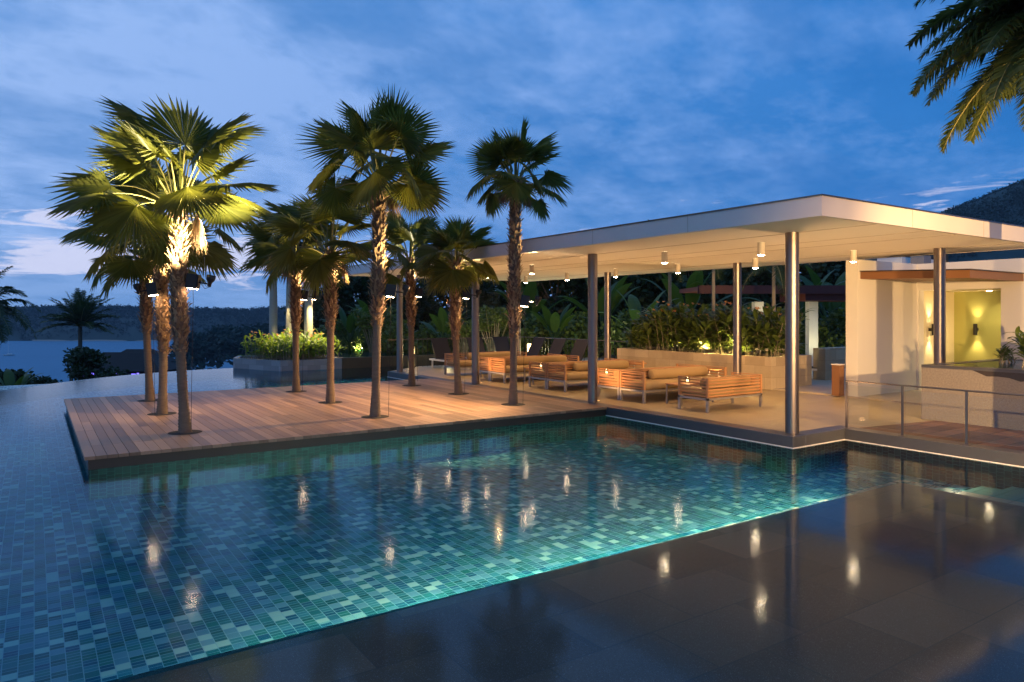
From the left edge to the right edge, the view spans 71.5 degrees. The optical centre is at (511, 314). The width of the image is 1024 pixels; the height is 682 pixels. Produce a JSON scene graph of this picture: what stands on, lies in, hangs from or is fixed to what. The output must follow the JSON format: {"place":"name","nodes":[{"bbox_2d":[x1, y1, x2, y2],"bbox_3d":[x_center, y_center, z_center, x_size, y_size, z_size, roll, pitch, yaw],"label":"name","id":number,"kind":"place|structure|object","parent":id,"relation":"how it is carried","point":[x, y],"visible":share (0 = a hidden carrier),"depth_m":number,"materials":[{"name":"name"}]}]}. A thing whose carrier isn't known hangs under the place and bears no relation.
{"place":"outdoors","nodes":[
{"label":"outdoors","id":0,"kind":"place"},
{"bbox_2d":[0,341,232,381],"bbox_3d":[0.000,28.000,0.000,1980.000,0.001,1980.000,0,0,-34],"label":"sea","id":1,"kind":"structure","parent":0,"point":[44,358],"depth_m":521.70,"materials":[{"name":"liquid"}]},
{"bbox_2d":[0,310,285,340],"bbox_3d":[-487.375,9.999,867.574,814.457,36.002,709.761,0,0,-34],"label":"hill","id":2,"kind":"structure","parent":0,"point":[133,332],"depth_m":763.29,"materials":[{"name":"green plant"}]},
{"bbox_2d":[0,304,301,340],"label":"shore woods","id":3,"kind":"object","parent":2,"relation":"on","point":[253,312],"visible":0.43,"depth_m":813.56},
{"bbox_2d":[0,377,972,681],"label":"pool floor","id":4,"kind":"structure","parent":0,"point":[108,589],"depth_m":8.62,"materials":[{"name":"tile"}]},
{"bbox_2d":[85,366,416,379],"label":"water","id":5,"kind":"structure","parent":4,"relation":"on","point":[228,371],"depth_m":27.24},
{"bbox_2d":[233,355,341,382],"bbox_3d":[-9.562,2.390,29.478,3.570,1.220,4.400,0,0,-34],"label":"pool planter","id":6,"kind":"object","parent":4,"relation":"on","point":[242,362],"visible":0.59,"depth_m":28.02,"materials":[{"name":"grey stone"}]},
{"bbox_2d":[239,224,301,357],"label":"royal palm","id":7,"kind":"object","parent":6,"relation":"on","point":[273,318],"visible":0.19,"depth_m":29.94,"materials":[{"name":"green plant"}]},
{"bbox_2d":[274,330,302,359],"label":"canna plant","id":8,"kind":"object","parent":6,"relation":"on","point":[287,349],"visible":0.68,"depth_m":27.70,"materials":[{"name":"green plant"}]},
{"bbox_2d":[294,238,336,358],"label":"royal palm","id":9,"kind":"object","parent":6,"relation":"on","point":[308,316],"visible":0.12,"depth_m":29.67,"materials":[{"name":"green plant"}]},
{"bbox_2d":[67,411,606,499],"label":"island wall","id":10,"kind":"structure","parent":4,"relation":"on","point":[102,483],"depth_m":11.88,"materials":[{"name":"tile"}]},
{"bbox_2d":[85,409,605,469],"bbox_3d":[-4.238,2.119,16.074,9.635,0.143,8.150,0,0,-34],"label":"deck base","id":11,"kind":"object","parent":10,"relation":"on","point":[176,456],"visible":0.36,"depth_m":11.85,"materials":[{"name":"wood"}]},
{"bbox_2d":[64,378,606,460],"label":"deck","id":12,"kind":"structure","parent":11,"relation":"on","point":[114,426],"depth_m":14.31,"materials":[{"name":"wood"}]},
{"bbox_2d":[138,384,524,434],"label":"planting holes","id":13,"kind":"object","parent":12,"relation":"on","point":[322,402],"visible":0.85,"depth_m":14.28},
{"bbox_2d":[64,202,207,400],"bbox_3d":[-8.598,-0.360,16.447,3.016,4.920,3.062,0,0,-34],"label":"fan palm","id":14,"kind":"object","parent":13,"relation":"on","point":[146,309],"visible":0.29,"depth_m":16.37,"materials":[{"name":"green plant"}]},
{"bbox_2d":[60,157,244,413],"bbox_3d":[-7.051,-0.633,14.328,3.115,5.466,2.952,0,0,-11],"label":"fan palm","id":15,"kind":"object","parent":13,"relation":"on","point":[217,257],"visible":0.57,"depth_m":14.18,"materials":[{"name":"green plant"}]},
{"bbox_2d":[133,282,161,394],"bbox_3d":[-7.194,0.684,14.025,0.544,2.632,0.150,0,0,-5],"label":"tree floodlight","id":16,"kind":"object","parent":15,"relation":"attached to","point":[153,289],"visible":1,"depth_m":13.97,"materials":[{"name":"black metal"}]},
{"bbox_2d":[43,93,278,432],"bbox_3d":[-5.693,-0.837,11.773,3.473,5.874,3.397,0,0,-34],"label":"fan palm","id":17,"kind":"object","parent":13,"relation":"on","point":[139,142],"visible":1,"depth_m":11.75,"materials":[{"name":"green plant"}]},
{"bbox_2d":[184,273,215,422],"bbox_3d":[-5.257,0.624,11.969,0.544,2.632,0.150,0,0,0],"label":"tree floodlight","id":18,"kind":"object","parent":17,"relation":"attached to","point":[193,281],"visible":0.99,"depth_m":11.91,"materials":[{"name":"black metal"}]},
{"bbox_2d":[239,199,349,391],"bbox_3d":[-5.611,-0.481,18.391,2.985,5.162,2.815,0,0,12],"label":"fan palm","id":19,"kind":"object","parent":13,"relation":"on","point":[262,243],"visible":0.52,"depth_m":18.25,"materials":[{"name":"green plant"}]},
{"bbox_2d":[255,175,408,402],"bbox_3d":[-4.083,-0.610,16.012,3.277,5.420,3.266,0,0,4],"label":"fan palm","id":20,"kind":"object","parent":13,"relation":"on","point":[327,268],"visible":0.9,"depth_m":15.57,"materials":[{"name":"green plant"}]},
{"bbox_2d":[296,84,456,416],"bbox_3d":[-2.619,-1.163,13.830,2.984,6.526,2.910,0,0,15],"label":"fan palm","id":21,"kind":"object","parent":13,"relation":"on","point":[391,124],"visible":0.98,"depth_m":13.66,"materials":[{"name":"green plant"}]},
{"bbox_2d":[384,284,409,415],"bbox_3d":[-2.269,0.714,13.952,0.544,2.632,0.150,0,0,-5],"label":"tree floodlight","id":22,"kind":"object","parent":21,"relation":"attached to","point":[390,290],"visible":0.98,"depth_m":13.90,"materials":[{"name":"black metal"}]},
{"bbox_2d":[368,209,447,385],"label":"fan palm","id":23,"kind":"object","parent":13,"relation":"on","point":[399,232],"visible":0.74,"depth_m":19.78,"materials":[{"name":"green plant"}]},
{"bbox_2d":[407,215,498,393],"bbox_3d":[-1.415,-0.187,17.831,2.428,4.574,2.345,0,0,-6],"label":"fan palm","id":24,"kind":"object","parent":13,"relation":"on","point":[456,275],"visible":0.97,"depth_m":17.64,"materials":[{"name":"green plant"}]},
{"bbox_2d":[465,117,573,404],"bbox_3d":[0.117,-1.177,15.820,2.454,6.554,2.355,0,0,-34],"label":"fan palm","id":25,"kind":"object","parent":13,"relation":"on","point":[506,153],"visible":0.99,"depth_m":15.64,"materials":[{"name":"green plant"}]},
{"bbox_2d":[108,483,897,681],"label":"shelf wall","id":26,"kind":"structure","parent":4,"relation":"on","point":[455,594],"depth_m":5.59,"materials":[{"name":"tile"}]},
{"bbox_2d":[385,376,1023,488],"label":"pool wall","id":27,"kind":"structure","parent":4,"relation":"on","point":[956,471],"depth_m":12.01,"materials":[{"name":"tile"}]},
{"bbox_2d":[388,371,1023,465],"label":"pool coping","id":28,"kind":"object","parent":27,"relation":"on","point":[920,443],"visible":0.88,"depth_m":12.14,"materials":[{"name":"stone"}]},
{"bbox_2d":[842,380,1023,446],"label":"pool railing","id":29,"kind":"object","parent":28,"relation":"on","point":[902,411],"visible":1,"depth_m":11.54,"materials":[{"name":"metal"}]},
{"bbox_2d":[390,377,1023,467],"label":"waterline strip","id":30,"kind":"object","parent":27,"relation":"on","point":[818,443],"visible":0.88,"depth_m":11.95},
{"bbox_2d":[957,486,1023,506],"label":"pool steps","id":31,"kind":"structure","parent":4,"relation":"on","point":[1013,495],"depth_m":9.94,"materials":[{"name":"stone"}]},
{"bbox_2d":[0,0,1023,309],"label":"sky","id":32,"kind":"structure","parent":0,"point":[657,109],"materials":[{"name":"blue"}]},
{"bbox_2d":[112,483,1023,681],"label":"shelf floor","id":33,"kind":"structure","parent":0,"point":[901,582],"depth_m":5.24,"materials":[{"name":"stone"}]},
{"bbox_2d":[387,365,920,431],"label":"terrace floor","id":34,"kind":"structure","parent":0,"point":[816,411],"depth_m":15.80,"materials":[{"name":"stone"}]},
{"bbox_2d":[429,337,468,369],"bbox_3d":[-2.315,1.437,26.305,0.700,1.126,1.950,0,0,-34],"label":"sun lounger","id":35,"kind":"object","parent":34,"relation":"on","point":[440,346],"visible":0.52,"depth_m":26.79,"materials":[{"name":"brown"}]},
{"bbox_2d":[444,351,526,373],"bbox_3d":[-0.871,1.650,24.137,2.800,0.700,0.800,0,0,-34],"label":"daybed sofa","id":36,"kind":"object","parent":34,"relation":"on","point":[467,363],"visible":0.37,"depth_m":23.91,"materials":[{"name":"fabric"}]},
{"bbox_2d":[387,337,626,367],"bbox_3d":[-0.314,1.466,25.580,6.227,1.067,6.227,0,0,-34],"label":"terrace railing","id":37,"kind":"object","parent":34,"relation":"on","point":[495,349],"visible":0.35,"depth_m":27.33,"materials":[{"name":"metal"}]},
{"bbox_2d":[490,355,578,382],"bbox_3d":[0.719,1.650,21.772,2.800,0.700,0.800,0,0,-34],"label":"daybed sofa","id":38,"kind":"object","parent":34,"relation":"on","point":[504,369],"visible":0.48,"depth_m":21.55,"materials":[{"name":"brown wood"}]},
{"bbox_2d":[529,358,621,388],"bbox_3d":[1.846,1.650,20.095,2.800,0.700,0.800,0,0,-34],"label":"daybed sofa","id":39,"kind":"object","parent":34,"relation":"on","point":[539,373],"visible":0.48,"depth_m":19.36,"materials":[{"name":"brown wood"}]},
{"bbox_2d":[568,339,587,360],"bbox_3d":[1.817,1.437,24.594,1.950,1.126,0.700,0,0,-34],"label":"sun lounger","id":40,"kind":"object","parent":34,"relation":"on","point":[579,348],"visible":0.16,"depth_m":24.93,"materials":[{"name":"fabric"}]},
{"bbox_2d":[547,359,643,391],"bbox_3d":[2.309,1.650,19.406,2.800,0.700,0.800,0,0,-34],"label":"daybed sofa","id":41,"kind":"object","parent":34,"relation":"on","point":[578,372],"visible":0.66,"depth_m":19.15,"materials":[{"name":"brown wood"}]},
{"bbox_2d":[598,363,696,399],"bbox_3d":[3.435,1.650,17.730,2.800,0.700,0.800,0,0,-34],"label":"daybed sofa","id":42,"kind":"object","parent":34,"relation":"on","point":[613,382],"visible":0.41,"depth_m":16.98,"materials":[{"name":"brown wood"}]},
{"bbox_2d":[620,365,726,403],"bbox_3d":[3.898,1.650,17.041,2.800,0.700,0.800,0,0,-34],"label":"daybed sofa","id":43,"kind":"object","parent":34,"relation":"on","point":[657,379],"visible":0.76,"depth_m":16.82,"materials":[{"name":"wood"}]},
{"bbox_2d":[348,194,1023,433],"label":"pavilion","id":44,"kind":"structure","parent":34,"relation":"on","point":[792,233],"depth_m":13.99,"materials":[{"name":"paint"}]},
{"bbox_2d":[678,372,761,412],"bbox_3d":[4.472,1.650,15.246,1.750,0.700,0.800,0,0,-34],"label":"daybed sofa","id":45,"kind":"object","parent":34,"relation":"on","point":[731,387],"visible":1,"depth_m":14.90,"materials":[{"name":"wood"}]},
{"bbox_2d":[568,355,920,404],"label":"path","id":46,"kind":"structure","parent":0,"point":[822,387],"depth_m":17.88,"materials":[{"name":"stone"}]},
{"bbox_2d":[469,305,508,351],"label":"vase shrub","id":47,"kind":"object","parent":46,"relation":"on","point":[497,317],"visible":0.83,"depth_m":30.13,"materials":[{"name":"green plant"}]},
{"bbox_2d":[530,303,576,342],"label":"banana plant","id":48,"kind":"object","parent":46,"relation":"on","point":[555,322],"visible":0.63,"depth_m":31.64,"materials":[{"name":"green plant"}]},
{"bbox_2d":[558,311,613,357],"bbox_3d":[3.291,1.214,33.064,3.190,2.798,3.117,0,0,-14],"label":"garden bush","id":49,"kind":"object","parent":46,"relation":"on","point":[580,318],"visible":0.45,"depth_m":32.26,"materials":[{"name":"green plant"}]},
{"bbox_2d":[557,275,640,354],"bbox_3d":[4.208,0.220,34.059,3.978,4.360,3.173,0,0,9],"label":"banana plant","id":50,"kind":"object","parent":46,"relation":"on","point":[617,297],"visible":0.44,"depth_m":33.49,"materials":[{"name":"green plant"}]},
{"bbox_2d":[599,289,678,334],"bbox_3d":[5.293,0.656,29.963,3.183,3.488,2.538,0,0,-36],"label":"banana plant","id":51,"kind":"object","parent":46,"relation":"on","point":[634,305],"visible":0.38,"depth_m":30.03,"materials":[{"name":"green plant"}]},
{"bbox_2d":[644,270,742,308],"bbox_3d":[8.306,0.075,33.038,4.244,4.651,3.384,0,0,-31],"label":"banana plant","id":52,"kind":"object","parent":46,"relation":"on","point":[695,279],"visible":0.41,"depth_m":32.15,"materials":[{"name":"green plant"}]},
{"bbox_2d":[617,347,811,389],"bbox_3d":[5.939,1.567,21.822,1.800,0.865,6.000,0,0,-34],"label":"stone planter","id":53,"kind":"object","parent":46,"relation":"on","point":[771,370],"visible":0.59,"depth_m":20.09,"materials":[{"name":"stone"}]},
{"bbox_2d":[619,319,652,348],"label":"leafy plant","id":54,"kind":"object","parent":53,"relation":"on","point":[635,332],"visible":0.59,"depth_m":23.19,"materials":[{"name":"green plant"}]},
{"bbox_2d":[635,308,666,350],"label":"leafy plant","id":55,"kind":"object","parent":53,"relation":"on","point":[649,338],"visible":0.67,"depth_m":22.79,"materials":[{"name":"green plant"}]},
{"bbox_2d":[650,303,691,351],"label":"leafy plant","id":56,"kind":"object","parent":53,"relation":"on","point":[661,326],"visible":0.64,"depth_m":22.36,"materials":[{"name":"green plant"}]},
{"bbox_2d":[653,302,694,351],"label":"leafy plant","id":57,"kind":"object","parent":53,"relation":"on","point":[678,308],"visible":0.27,"depth_m":22.62,"materials":[{"name":"green plant"}]},
{"bbox_2d":[664,317,701,351],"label":"leafy plant","id":58,"kind":"object","parent":53,"relation":"on","point":[682,334],"visible":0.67,"depth_m":21.75,"materials":[{"name":"green plant"}]},
{"bbox_2d":[689,313,726,352],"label":"leafy plant","id":59,"kind":"object","parent":53,"relation":"on","point":[703,339],"visible":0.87,"depth_m":20.88,"materials":[{"name":"green plant"}]},
{"bbox_2d":[702,303,752,353],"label":"leafy plant","id":60,"kind":"object","parent":53,"relation":"on","point":[722,338],"visible":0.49,"depth_m":20.65,"materials":[{"name":"green plant"}]},
{"bbox_2d":[701,300,761,353],"bbox_3d":[6.507,0.387,20.993,1.722,1.632,1.551,0,0,-33],"label":"leafy plant","id":61,"kind":"object","parent":53,"relation":"on","point":[725,312],"visible":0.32,"depth_m":20.85,"materials":[{"name":"green plant"}]},
{"bbox_2d":[718,312,771,355],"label":"leafy plant","id":62,"kind":"object","parent":53,"relation":"on","point":[746,338],"visible":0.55,"depth_m":19.87,"materials":[{"name":"green plant"}]},
{"bbox_2d":[744,305,803,356],"bbox_3d":[7.041,0.473,19.330,1.388,1.460,1.541,0,0,-34],"label":"leafy plant","id":63,"kind":"object","parent":53,"relation":"on","point":[777,330],"visible":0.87,"depth_m":19.22,"materials":[{"name":"green plant"}]},
{"bbox_2d":[679,285,845,365],"bbox_3d":[10.430,0.475,27.175,7.400,3.050,2.850,0,0,0],"label":"garden pergola","id":64,"kind":"object","parent":46,"relation":"on","point":[811,296],"visible":0.54,"depth_m":26.00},
{"bbox_2d":[742,263,812,312],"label":"slim palm","id":65,"kind":"object","parent":46,"relation":"on","point":[773,280],"visible":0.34,"depth_m":21.95,"materials":[{"name":"green plant"}]},
{"bbox_2d":[799,265,845,320],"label":"banana plant","id":66,"kind":"object","parent":46,"relation":"on","point":[816,280],"visible":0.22,"depth_m":33.23,"materials":[{"name":"green plant"}]},
{"bbox_2d":[801,307,845,346],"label":"garden bush","id":67,"kind":"object","parent":46,"relation":"on","point":[840,328],"visible":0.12,"depth_m":29.48,"materials":[{"name":"green plant"}]},
{"bbox_2d":[813,347,845,379],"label":"sandstone block","id":68,"kind":"structure","parent":46,"relation":"on","point":[824,358],"depth_m":21.41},
{"bbox_2d":[831,363,844,395],"bbox_3d":[7.924,1.587,17.289,0.220,0.765,0.220,0,0,-34],"label":"timber stand","id":69,"kind":"object","parent":46,"relation":"on","point":[837,379],"visible":1,"depth_m":17.21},
{"bbox_2d":[841,413,971,443],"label":"terrace side floor","id":70,"kind":"structure","parent":0,"point":[912,418],"depth_m":13.29,"materials":[{"name":"stone"}]},
{"bbox_2d":[800,183,1023,281],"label":"mountain","id":71,"kind":"structure","parent":0,"point":[1003,254],"depth_m":344.89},
{"bbox_2d":[909,179,1023,259],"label":"mountain woods","id":72,"kind":"object","parent":71,"relation":"on","point":[978,209],"visible":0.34,"depth_m":406.54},
{"bbox_2d":[846,256,1023,396],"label":"poolside building","id":73,"kind":"structure","parent":0,"point":[889,316],"depth_m":17.74,"materials":[{"name":"beige paint"}]},
{"bbox_2d":[862,421,1023,450],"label":"brown paving","id":74,"kind":"structure","parent":0,"point":[992,436],"depth_m":12.04,"materials":[{"name":"tile"}]},
{"bbox_2d":[921,359,1023,430],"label":"stucco water box","id":75,"kind":"object","parent":74,"relation":"on","point":[997,410],"visible":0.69,"depth_m":12.90,"materials":[{"name":"paint"}]},
{"bbox_2d":[1003,326,1023,367],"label":"agave bush","id":76,"kind":"object","parent":75,"relation":"on","point":[1020,338],"visible":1,"depth_m":13.09,"materials":[{"name":"green plant"}]},
{"bbox_3d":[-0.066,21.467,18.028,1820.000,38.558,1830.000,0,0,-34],"label":"ground","id":77,"kind":"structure","parent":0,"visible":0},
{"bbox_2d":[0,266,41,347],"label":"coconut palm","id":78,"kind":"object","parent":77,"relation":"on","point":[5,306],"visible":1,"depth_m":50.45,"materials":[{"name":"green plant"}]},
{"bbox_2d":[0,368,41,385],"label":"banana plant","id":79,"kind":"object","parent":77,"relation":"on","point":[8,377],"visible":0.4,"depth_m":31.39,"materials":[{"name":"green plant"}]},
{"bbox_2d":[35,288,119,347],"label":"coconut palm","id":80,"kind":"object","parent":77,"relation":"on","point":[79,314],"visible":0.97,"depth_m":69.39,"materials":[{"name":"green plant"}]},
{"bbox_2d":[62,346,131,380],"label":"rim bush","id":81,"kind":"object","parent":77,"relation":"on","point":[83,361],"visible":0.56,"depth_m":41.54,"materials":[{"name":"green plant"}]},
{"bbox_2d":[0,374,232,405],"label":"infinity edge","id":82,"kind":"object","parent":77,"relation":"on","point":[19,395],"visible":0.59,"depth_m":23.37,"materials":[{"name":"tile"}]},
{"bbox_2d":[63,352,176,380],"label":"beach hut","id":83,"kind":"object","parent":77,"relation":"on","point":[132,362],"visible":0.1,"depth_m":61.12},
{"bbox_2d":[280,287,337,336],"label":"dark tree","id":84,"kind":"object","parent":77,"relation":"on","point":[316,322],"visible":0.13,"depth_m":45.01,"materials":[{"name":"green plant"}]},
{"bbox_2d":[168,322,490,369],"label":"slope woods","id":85,"kind":"object","parent":77,"relation":"on","point":[220,344],"visible":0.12,"depth_m":212.27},
{"bbox_2d":[314,319,365,350],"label":"garden bush","id":86,"kind":"object","parent":77,"relation":"on","point":[356,341],"visible":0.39,"depth_m":35.60,"materials":[{"name":"green plant"}]},
{"bbox_2d":[313,276,371,331],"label":"dark tree","id":87,"kind":"object","parent":77,"relation":"on","point":[354,287],"visible":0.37,"depth_m":41.58,"materials":[{"name":"green plant"}]},
{"bbox_2d":[322,350,462,378],"bbox_3d":[-5.400,2.380,33.262,7.500,1.240,6.000,0,0,-34],"label":"stone planter","id":88,"kind":"object","parent":77,"relation":"on","point":[357,359],"visible":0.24,"depth_m":29.80,"materials":[{"name":"stone"}]},
{"bbox_2d":[320,304,369,351],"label":"banana plant","id":89,"kind":"object","parent":88,"relation":"in","point":[350,326],"visible":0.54,"depth_m":33.90,"materials":[{"name":"green plant"}]},
{"bbox_2d":[348,305,396,352],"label":"vase shrub","id":90,"kind":"object","parent":88,"relation":"on","point":[364,322],"visible":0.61,"depth_m":32.79,"materials":[{"name":"green plant"}]},
{"bbox_2d":[366,278,437,338],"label":"dark tree","id":91,"kind":"object","parent":77,"relation":"on","point":[421,306],"visible":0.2,"depth_m":39.58,"materials":[{"name":"green plant"}]},
{"bbox_2d":[380,319,431,353],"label":"garden bush","id":92,"kind":"object","parent":77,"relation":"on","point":[390,332],"visible":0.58,"depth_m":32.39,"materials":[{"name":"green plant"}]},
{"bbox_2d":[406,320,451,352],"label":"garden bush","id":93,"kind":"object","parent":77,"relation":"on","point":[426,333],"visible":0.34,"depth_m":33.47,"materials":[{"name":"green plant"}]},
{"bbox_2d":[415,278,450,335],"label":"dark tree","id":94,"kind":"object","parent":77,"relation":"on","point":[441,298],"visible":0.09,"depth_m":42.03,"materials":[{"name":"green plant"}]},
{"bbox_2d":[421,307,469,341],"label":"banana plant","id":95,"kind":"object","parent":77,"relation":"on","point":[440,320],"visible":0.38,"depth_m":31.61,"materials":[{"name":"green plant"}]},
{"bbox_2d":[444,317,481,357],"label":"vase shrub","id":96,"kind":"object","parent":77,"relation":"on","point":[465,330],"visible":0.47,"depth_m":30.75,"materials":[{"name":"green plant"}]},
{"bbox_2d":[432,280,497,342],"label":"dark tree","id":97,"kind":"object","parent":77,"relation":"on","point":[468,302],"visible":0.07,"depth_m":39.28,"materials":[{"name":"green plant"}]},
{"bbox_2d":[479,281,554,336],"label":"dark tree","id":98,"kind":"object","parent":77,"relation":"on","point":[499,299],"visible":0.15,"depth_m":39.54,"materials":[{"name":"green plant"}]},
{"bbox_2d":[493,281,574,331],"bbox_3d":[0.899,0.220,35.895,3.978,4.360,3.173,0,0,33],"label":"banana plant","id":99,"kind":"object","parent":77,"relation":"on","point":[530,289],"visible":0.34,"depth_m":35.51,"materials":[{"name":"green plant"}]},
{"bbox_2d":[521,314,570,355],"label":"garden bush","id":100,"kind":"object","parent":77,"relation":"on","point":[537,327],"visible":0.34,"depth_m":32.82,"materials":[{"name":"green plant"}]},
{"bbox_2d":[521,278,601,353],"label":"dark tree","id":101,"kind":"object","parent":77,"relation":"on","point":[559,307],"visible":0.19,"depth_m":37.74,"materials":[{"name":"green plant"}]},
{"bbox_2d":[571,274,672,330],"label":"dark tree","id":102,"kind":"object","parent":77,"relation":"on","point":[646,289],"visible":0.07,"depth_m":37.77,"materials":[{"name":"green plant"}]},
{"bbox_2d":[598,308,656,358],"bbox_3d":[5.379,1.165,32.040,3.335,2.925,3.258,0,0,-10],"label":"garden bush","id":103,"kind":"object","parent":77,"relation":"on","point":[615,333],"visible":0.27,"depth_m":31.19,"materials":[{"name":"green plant"}]},
{"bbox_2d":[598,273,674,336],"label":"dark tree","id":104,"kind":"object","parent":77,"relation":"on","point":[623,304],"visible":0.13,"depth_m":37.55,"materials":[{"name":"green plant"}]},
{"bbox_2d":[650,270,746,316],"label":"dark tree","id":105,"kind":"object","parent":77,"relation":"on","point":[707,298],"visible":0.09,"depth_m":36.91,"materials":[{"name":"green plant"}]},
{"bbox_2d":[704,263,812,312],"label":"dark tree","id":106,"kind":"object","parent":77,"relation":"on","point":[764,277],"visible":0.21,"depth_m":36.61,"materials":[{"name":"green plant"}]},
{"bbox_2d":[799,261,845,323],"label":"dark tree","id":107,"kind":"object","parent":77,"relation":"on","point":[821,270],"visible":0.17,"depth_m":36.71,"materials":[{"name":"green plant"}]},
{"bbox_2d":[799,322,845,354],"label":"garden bush","id":108,"kind":"object","parent":77,"relation":"on","point":[827,341],"visible":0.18,"depth_m":27.61,"materials":[{"name":"green plant"}]},
{"bbox_2d":[905,0,1023,153],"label":"feather palm","id":109,"kind":"object","parent":77,"relation":"on","point":[994,24],"visible":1,"depth_m":10.99,"materials":[{"name":"green plant"}]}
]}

